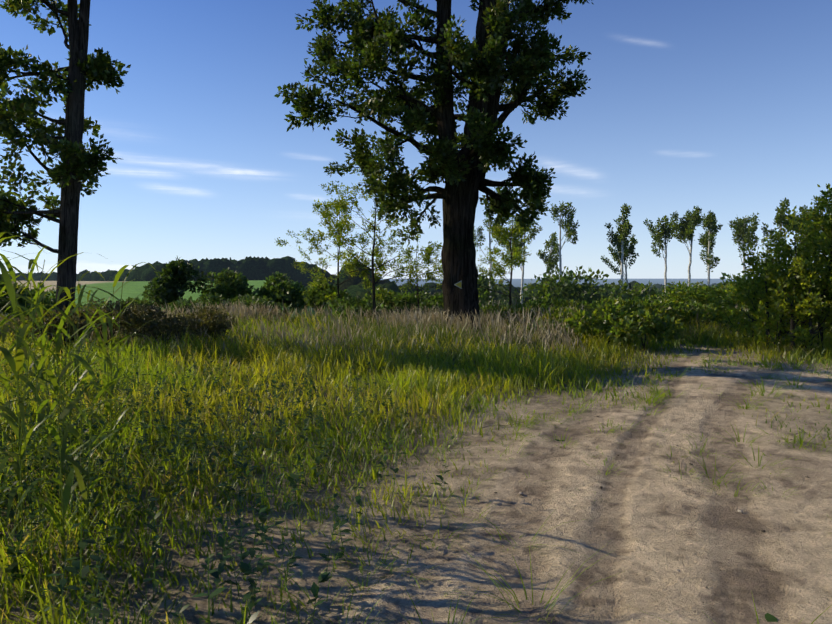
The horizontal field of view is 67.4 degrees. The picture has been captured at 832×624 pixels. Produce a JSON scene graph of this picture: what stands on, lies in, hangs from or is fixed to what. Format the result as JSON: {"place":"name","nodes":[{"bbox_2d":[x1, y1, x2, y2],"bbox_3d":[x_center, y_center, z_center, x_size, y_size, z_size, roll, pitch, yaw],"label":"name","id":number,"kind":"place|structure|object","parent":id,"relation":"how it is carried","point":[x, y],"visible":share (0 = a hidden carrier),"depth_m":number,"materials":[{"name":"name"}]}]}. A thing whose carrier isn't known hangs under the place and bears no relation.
{"place":"outdoors","nodes":[
{"label":"outdoors","id":0,"kind":"place"},
{"bbox_2d":[0,279,826,460],"bbox_3d":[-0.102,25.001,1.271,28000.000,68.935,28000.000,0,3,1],"label":"ground","id":1,"kind":"structure","parent":0,"point":[131,289],"depth_m":114.82,"materials":[{"name":"green plant"}]},
{"bbox_2d":[0,274,20,314],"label":"bush","id":2,"kind":"object","parent":1,"relation":"on","point":[2,285],"visible":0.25,"depth_m":15.48,"materials":[{"name":"green plant"}]},
{"bbox_2d":[0,281,55,322],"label":"bush","id":3,"kind":"object","parent":1,"relation":"on","point":[47,299],"visible":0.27,"depth_m":15.32,"materials":[{"name":"green plant"}]},
{"bbox_2d":[9,306,96,351],"bbox_3d":[-7.206,0.397,12.670,1.442,1.059,1.849,0,3,1],"label":"bush","id":4,"kind":"object","parent":1,"relation":"on","point":[57,319],"visible":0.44,"depth_m":12.42,"materials":[{"name":"green plant"}]},
{"bbox_2d":[0,0,130,348],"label":"tree","id":5,"kind":"object","parent":1,"relation":"on","point":[75,170],"visible":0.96,"depth_m":13.10,"materials":[{"name":"green plant"}]},
{"bbox_2d":[76,303,116,310],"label":"bush","id":6,"kind":"object","parent":1,"relation":"on","point":[85,304],"visible":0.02,"depth_m":23.58,"materials":[{"name":"green plant"}]},
{"bbox_2d":[62,298,177,347],"bbox_3d":[-6.223,0.285,13.315,2.136,1.219,1.941,0,3,1],"label":"bramble","id":7,"kind":"object","parent":1,"relation":"on","point":[116,304],"visible":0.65,"depth_m":12.94,"materials":[{"name":"brown plant"}]},
{"bbox_2d":[116,297,170,312],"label":"bush","id":8,"kind":"object","parent":1,"relation":"on","point":[144,301],"visible":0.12,"depth_m":24.95,"materials":[{"name":"green plant"}]},
{"bbox_2d":[116,302,208,350],"bbox_3d":[-5.585,0.318,13.751,1.847,1.107,2.252,-1,3,-21],"label":"bush","id":9,"kind":"object","parent":1,"relation":"on","point":[175,327],"visible":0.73,"depth_m":13.29,"materials":[{"name":"brown plant"}]},
{"bbox_2d":[0,256,335,287],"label":"distant forest","id":10,"kind":"object","parent":1,"relation":"on","point":[250,268],"visible":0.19,"depth_m":309.78,"materials":[{"name":"green plant"}]},
{"bbox_2d":[141,256,205,309],"bbox_3d":[-10.472,-0.909,26.813,2.586,3.075,2.546,0,3,1],"label":"bush","id":11,"kind":"object","parent":1,"relation":"on","point":[166,286],"visible":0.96,"depth_m":26.65,"materials":[{"name":"green plant"}]},
{"bbox_2d":[164,292,237,314],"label":"bush","id":12,"kind":"object","parent":1,"relation":"on","point":[217,299],"visible":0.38,"depth_m":23.93,"materials":[{"name":"green plant"}]},
{"bbox_2d":[183,304,237,343],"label":"bush","id":13,"kind":"object","parent":1,"relation":"on","point":[214,321],"visible":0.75,"depth_m":14.14,"materials":[{"name":"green plant"}]},
{"bbox_2d":[199,267,254,301],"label":"bush","id":14,"kind":"object","parent":1,"relation":"on","point":[231,284],"visible":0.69,"depth_m":27.52,"materials":[{"name":"green plant"}]},
{"bbox_2d":[223,293,294,317],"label":"bush","id":15,"kind":"object","parent":1,"relation":"on","point":[248,300],"visible":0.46,"depth_m":24.02,"materials":[{"name":"green plant"}]},
{"bbox_2d":[253,271,308,311],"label":"bush","id":16,"kind":"object","parent":1,"relation":"on","point":[279,287],"visible":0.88,"depth_m":27.93,"materials":[{"name":"green plant"}]},
{"bbox_2d":[304,278,352,315],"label":"bush","id":17,"kind":"object","parent":1,"relation":"on","point":[315,297],"visible":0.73,"depth_m":25.80,"materials":[{"name":"green plant"}]},
{"bbox_2d":[274,181,393,316],"bbox_3d":[-2.965,-2.209,23.139,3.377,5.328,3.508,2,3,30],"label":"young beech","id":18,"kind":"object","parent":1,"relation":"on","point":[323,212],"visible":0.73,"depth_m":23.06,"materials":[{"name":"green plant"}]},
{"bbox_2d":[322,295,393,319],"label":"bush","id":19,"kind":"object","parent":1,"relation":"on","point":[357,303],"visible":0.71,"depth_m":21.81,"materials":[{"name":"green plant"}]},
{"bbox_2d":[307,145,440,317],"bbox_3d":[-1.449,-2.624,21.555,4.629,6.180,4.544,0,3,1],"label":"young beech","id":20,"kind":"object","parent":1,"relation":"on","point":[336,204],"visible":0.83,"depth_m":21.21,"materials":[{"name":"green plant"}]},
{"bbox_2d":[361,288,430,311],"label":"bush","id":21,"kind":"object","parent":1,"relation":"on","point":[409,297],"visible":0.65,"depth_m":25.72,"materials":[{"name":"green plant"}]},
{"bbox_2d":[363,227,442,309],"bbox_3d":[0.051,-1.613,24.068,3.657,3.869,2.692,-2,4,-36],"label":"young beech","id":22,"kind":"object","parent":1,"relation":"on","point":[426,257],"visible":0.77,"depth_m":23.78,"materials":[{"name":"green plant"}]},
{"bbox_2d":[0,342,831,623],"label":"dirt track","id":23,"kind":"structure","parent":1,"relation":"on","point":[653,524],"depth_m":3.99,"materials":[{"name":"beige soil"}]},
{"bbox_2d":[0,192,181,576],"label":"reeds","id":24,"kind":"object","parent":23,"relation":"on","point":[17,364],"visible":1,"depth_m":3.93,"materials":[{"name":"green plant"}]},
{"bbox_2d":[0,339,777,623],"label":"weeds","id":25,"kind":"object","parent":23,"relation":"on","point":[244,568],"visible":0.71,"depth_m":4.21,"materials":[{"name":"green plant"}]},
{"bbox_2d":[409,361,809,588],"bbox_3d":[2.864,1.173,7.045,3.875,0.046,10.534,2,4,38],"label":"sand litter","id":26,"kind":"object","parent":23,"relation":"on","point":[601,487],"visible":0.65,"depth_m":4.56,"materials":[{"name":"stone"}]},
{"bbox_2d":[711,237,801,348],"bbox_3d":[7.675,-0.417,14.144,2.149,2.547,1.263,0,3,1],"label":"young tree","id":27,"kind":"object","parent":23,"relation":"on","point":[752,263],"visible":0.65,"depth_m":14.01,"materials":[{"name":"green plant"}]},
{"bbox_2d":[760,206,831,349],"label":"young tree","id":28,"kind":"object","parent":23,"relation":"on","point":[769,272],"visible":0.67,"depth_m":13.23,"materials":[{"name":"green plant"}]},
{"bbox_2d":[414,292,443,314],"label":"bush","id":29,"kind":"object","parent":1,"relation":"on","point":[435,299],"visible":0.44,"depth_m":24.70,"materials":[{"name":"green plant"}]},
{"bbox_2d":[274,0,592,334],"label":"oak","id":30,"kind":"object","parent":1,"relation":"on","point":[463,171],"visible":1,"depth_m":17.08,"materials":[{"name":"green plant"}]},
{"bbox_2d":[454,280,461,288],"bbox_3d":[1.163,-0.765,17.445,0.222,0.242,0.017,1,3,12],"label":"trail marker","id":31,"kind":"object","parent":30,"relation":"attached to","point":[459,284],"visible":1,"depth_m":17.43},
{"bbox_2d":[431,211,538,306],"bbox_3d":[3.118,-1.974,22.869,3.622,4.719,4.100,2,4,36],"label":"young beech","id":32,"kind":"object","parent":1,"relation":"on","point":[498,270],"visible":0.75,"depth_m":23.16,"materials":[{"name":"green plant"}]},
{"bbox_2d":[473,214,511,301],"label":"tree","id":33,"kind":"object","parent":1,"relation":"on","point":[489,224],"visible":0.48,"depth_m":57.60,"materials":[{"name":"green plant"}]},
{"bbox_2d":[479,302,509,319],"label":"shrub","id":34,"kind":"object","parent":1,"relation":"on","point":[488,308],"visible":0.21,"depth_m":20.23,"materials":[{"name":"green plant"}]},
{"bbox_2d":[489,304,547,320],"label":"shrub","id":35,"kind":"object","parent":1,"relation":"on","point":[512,308],"visible":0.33,"depth_m":19.67,"materials":[{"name":"green plant"}]},
{"bbox_2d":[507,223,542,303],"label":"tree","id":36,"kind":"object","parent":1,"relation":"on","point":[531,233],"visible":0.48,"depth_m":60.83,"materials":[{"name":"green plant"}]},
{"bbox_2d":[330,265,732,315],"bbox_3d":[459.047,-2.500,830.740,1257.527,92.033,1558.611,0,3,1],"label":"bushes","id":37,"kind":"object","parent":1,"relation":"on","point":[354,286],"depth_m":189.87,"materials":[{"name":"green plant"}]},
{"bbox_2d":[536,232,561,275],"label":"tree","id":38,"kind":"object","parent":1,"relation":"on","point":[550,262],"visible":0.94,"depth_m":65.02,"materials":[{"name":"green plant"}]},
{"bbox_2d":[512,296,586,312],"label":"shrub","id":39,"kind":"object","parent":1,"relation":"on","point":[541,303],"visible":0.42,"depth_m":22.83,"materials":[{"name":"green plant"}]},
{"bbox_2d":[549,201,579,273],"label":"tree","id":40,"kind":"object","parent":1,"relation":"on","point":[569,228],"visible":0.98,"depth_m":56.23,"materials":[{"name":"green plant"}]},
{"bbox_2d":[525,307,611,339],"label":"shrub","id":41,"kind":"object","parent":1,"relation":"on","point":[557,314],"visible":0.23,"depth_m":15.55,"materials":[{"name":"green plant"}]},
{"bbox_2d":[537,300,643,316],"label":"shrub","id":42,"kind":"object","parent":1,"relation":"on","point":[625,308],"visible":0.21,"depth_m":18.75,"materials":[{"name":"green plant"}]},
{"bbox_2d":[556,301,645,346],"bbox_3d":[4.184,0.301,14.109,1.861,1.099,2.499,0,3,1],"label":"shrub","id":43,"kind":"object","parent":1,"relation":"on","point":[601,320],"visible":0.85,"depth_m":13.74,"materials":[{"name":"green plant"}]},
{"bbox_2d":[439,265,790,315],"bbox_3d":[27.888,2.618,49.765,52.305,12.170,42.287,0,3,1],"label":"regrowth thicket","id":44,"kind":"object","parent":1,"relation":"on","point":[565,287],"visible":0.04,"depth_m":32.80,"materials":[{"name":"green plant"}]},
{"bbox_2d":[604,203,632,292],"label":"tree","id":45,"kind":"object","parent":1,"relation":"on","point":[623,228],"visible":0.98,"depth_m":54.69,"materials":[{"name":"green plant"}]},
{"bbox_2d":[600,233,638,288],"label":"tree","id":46,"kind":"object","parent":1,"relation":"on","point":[630,249],"visible":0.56,"depth_m":63.78,"materials":[{"name":"green plant"}]},
{"bbox_2d":[590,295,688,316],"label":"shrub","id":47,"kind":"object","parent":1,"relation":"on","point":[652,304],"visible":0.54,"depth_m":20.03,"materials":[{"name":"green plant"}]},
{"bbox_2d":[607,307,684,350],"bbox_3d":[4.920,0.366,13.825,1.840,0.998,1.460,-1,3,-21],"label":"shrub","id":48,"kind":"object","parent":1,"relation":"on","point":[658,321],"visible":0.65,"depth_m":13.51,"materials":[{"name":"green plant"}]},
{"bbox_2d":[643,215,677,286],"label":"tree","id":49,"kind":"object","parent":1,"relation":"on","point":[663,231],"visible":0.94,"depth_m":59.27,"materials":[{"name":"green plant"}]},
{"bbox_2d":[669,206,703,287],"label":"tree","id":50,"kind":"object","parent":1,"relation":"on","point":[685,228],"visible":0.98,"depth_m":56.09,"materials":[{"name":"green plant"}]},
{"bbox_2d":[650,284,738,307],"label":"shrub","id":51,"kind":"object","parent":1,"relation":"on","point":[663,295],"visible":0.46,"depth_m":23.38,"materials":[{"name":"green plant"}]},
{"bbox_2d":[660,300,750,326],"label":"shrub","id":52,"kind":"object","parent":1,"relation":"on","point":[701,310],"visible":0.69,"depth_m":19.04,"materials":[{"name":"green plant"}]},
{"bbox_2d":[698,210,722,285],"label":"tree","id":53,"kind":"object","parent":1,"relation":"on","point":[707,239],"visible":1,"depth_m":61.02,"materials":[{"name":"green plant"}]},
{"bbox_2d":[662,281,762,308],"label":"shrub","id":54,"kind":"object","parent":1,"relation":"on","point":[688,288],"visible":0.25,"depth_m":23.55,"materials":[{"name":"green plant"}]},
{"bbox_2d":[727,212,759,311],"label":"tree","id":55,"kind":"object","parent":1,"relation":"on","point":[744,234],"visible":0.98,"depth_m":51.13,"materials":[{"name":"green plant"}]},
{"bbox_2d":[708,256,787,337],"bbox_3d":[8.435,-0.332,15.786,2.072,2.202,1.251,-2,3,-29],"label":"young tree","id":56,"kind":"object","parent":1,"relation":"on","point":[735,326],"visible":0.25,"depth_m":15.73,"materials":[{"name":"green plant"}]},
{"bbox_2d":[726,237,781,327],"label":"young tree","id":57,"kind":"object","parent":1,"relation":"on","point":[766,238],"visible":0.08,"depth_m":18.69,"materials":[{"name":"green plant"}]},
{"bbox_2d":[761,197,795,258],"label":"tree","id":58,"kind":"object","parent":1,"relation":"on","point":[780,216],"visible":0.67,"depth_m":48.32,"materials":[{"name":"green plant"}]},
{"bbox_2d":[745,220,825,324],"bbox_3d":[9.889,-0.857,16.485,2.268,3.178,1.461,1,3,22],"label":"young tree","id":59,"kind":"object","parent":1,"relation":"on","point":[776,247],"visible":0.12,"depth_m":16.59,"materials":[{"name":"green plant"}]},
{"bbox_2d":[740,183,831,347],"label":"young tree","id":60,"kind":"object","parent":1,"relation":"on","point":[819,244],"visible":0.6,"depth_m":13.17,"materials":[{"name":"green plant"}]},
{"bbox_2d":[751,262,825,349],"bbox_3d":[8.025,-0.106,13.456,1.798,1.991,1.042,-2,4,-32],"label":"bush","id":61,"kind":"object","parent":1,"relation":"on","point":[777,320],"visible":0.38,"depth_m":13.32,"materials":[{"name":"green plant"}]},
{"bbox_2d":[766,193,828,323],"bbox_3d":[10.254,-1.189,16.575,1.799,3.812,2.450,1,3,26],"label":"young tree","id":62,"kind":"object","parent":1,"relation":"on","point":[802,221],"visible":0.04,"depth_m":16.16,"materials":[{"name":"green plant"}]},
{"bbox_2d":[763,207,831,292],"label":"young tree","id":63,"kind":"object","parent":1,"relation":"on","point":[806,216],"visible":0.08,"depth_m":19.88,"materials":[{"name":"green plant"}]},
{"bbox_2d":[768,244,831,356],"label":"young tree","id":64,"kind":"object","parent":1,"relation":"on","point":[811,328],"visible":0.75,"depth_m":12.86,"materials":[{"name":"green plant"}]},
{"bbox_2d":[779,184,831,310],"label":"young tree","id":65,"kind":"object","parent":1,"relation":"on","point":[824,200],"visible":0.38,"depth_m":13.30,"materials":[{"name":"green plant"}]},
{"bbox_2d":[791,205,820,250],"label":"tree","id":66,"kind":"object","parent":1,"relation":"on","point":[802,209],"visible":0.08,"depth_m":47.69,"materials":[{"name":"green plant"}]},
{"bbox_2d":[785,200,831,312],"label":"young tree","id":67,"kind":"object","parent":1,"relation":"on","point":[822,207],"visible":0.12,"depth_m":15.96,"materials":[{"name":"green plant"}]},
{"bbox_2d":[790,245,831,316],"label":"young tree","id":68,"kind":"object","parent":1,"relation":"on","point":[819,283],"visible":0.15,"depth_m":12.93,"materials":[{"name":"green plant"}]},
{"bbox_2d":[811,195,831,271],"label":"young tree","id":69,"kind":"object","parent":1,"relation":"on","point":[818,199],"visible":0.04,"depth_m":18.77,"materials":[{"name":"green plant"}]},
{"bbox_2d":[0,299,831,623],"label":"grass","id":70,"kind":"structure","parent":0,"point":[432,343],"depth_m":7.70,"materials":[{"name":"green plant"}]},
{"bbox_2d":[0,0,831,278],"label":"sky","id":71,"kind":"structure","parent":0,"point":[722,107],"materials":[{"name":"blue"}]}
]}

